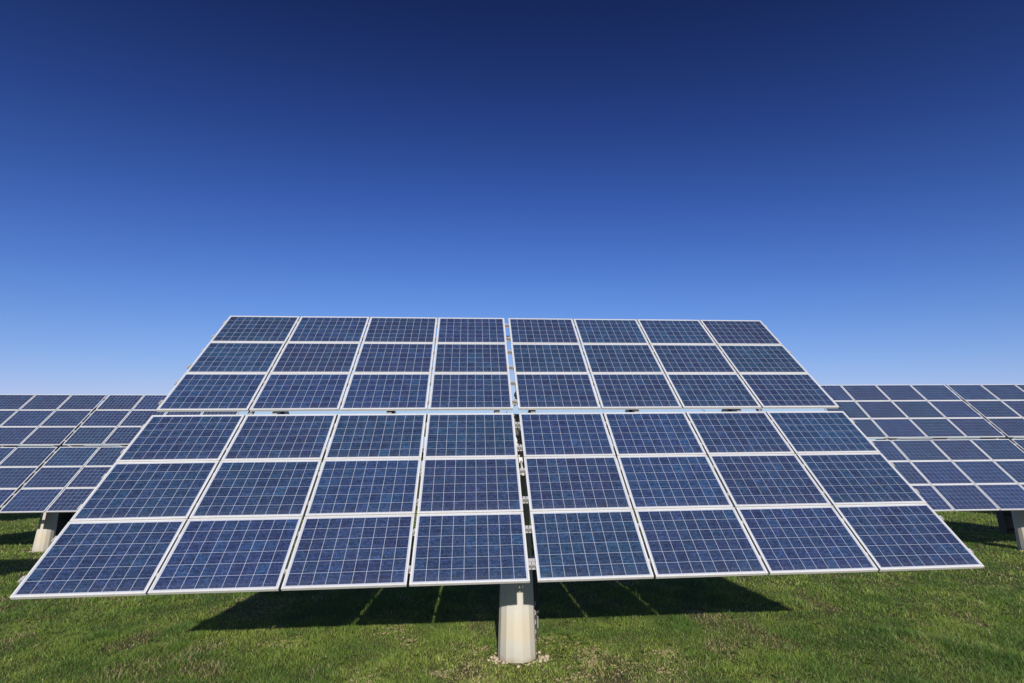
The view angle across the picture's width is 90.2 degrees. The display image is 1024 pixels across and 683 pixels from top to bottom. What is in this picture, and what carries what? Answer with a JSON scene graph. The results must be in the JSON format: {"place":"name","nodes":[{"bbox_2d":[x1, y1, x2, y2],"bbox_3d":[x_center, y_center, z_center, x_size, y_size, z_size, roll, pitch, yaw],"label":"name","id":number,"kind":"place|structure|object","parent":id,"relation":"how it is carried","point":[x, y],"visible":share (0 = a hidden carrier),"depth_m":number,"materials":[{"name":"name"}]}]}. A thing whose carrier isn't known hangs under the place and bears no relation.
{"place":"outdoors","nodes":[
{"label":"outdoors","id":0,"kind":"place"},
{"bbox_2d":[0,469,1023,682],"bbox_3d":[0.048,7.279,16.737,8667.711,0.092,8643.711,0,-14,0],"label":"ground","id":1,"kind":"structure","parent":0,"point":[466,675],"depth_m":9.79,"materials":[{"name":"green plant"}]},
{"bbox_2d":[0,394,238,551],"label":"solar tracker","id":2,"kind":"object","parent":1,"relation":"on","point":[56,483],"visible":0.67,"depth_m":20.77,"materials":[{"name":"glass"}]},
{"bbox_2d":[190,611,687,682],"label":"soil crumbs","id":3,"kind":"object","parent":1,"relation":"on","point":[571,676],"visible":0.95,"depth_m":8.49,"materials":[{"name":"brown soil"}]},
{"bbox_2d":[9,316,983,662],"bbox_3d":[0.075,2.190,8.967,12.604,6.824,4.546,1,-14,-4],"label":"solar tracker","id":4,"kind":"object","parent":1,"relation":"on","point":[821,492],"visible":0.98,"depth_m":8.03,"materials":[{"name":"glass"}]},
{"bbox_2d":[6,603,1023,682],"bbox_3d":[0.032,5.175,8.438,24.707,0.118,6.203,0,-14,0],"label":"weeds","id":5,"kind":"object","parent":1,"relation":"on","point":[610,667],"visible":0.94,"depth_m":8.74,"materials":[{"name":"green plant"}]},
{"bbox_2d":[820,384,1023,550],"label":"solar tracker","id":6,"kind":"object","parent":1,"relation":"on","point":[980,467],"visible":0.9,"depth_m":19.46,"materials":[{"name":"glass"}]},
{"bbox_2d":[0,0,1023,470],"label":"sky","id":7,"kind":"structure","parent":0,"point":[845,178],"materials":[{"name":"blue"}]},
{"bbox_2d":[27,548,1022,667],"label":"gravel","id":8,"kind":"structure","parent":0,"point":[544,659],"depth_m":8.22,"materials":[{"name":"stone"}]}
]}

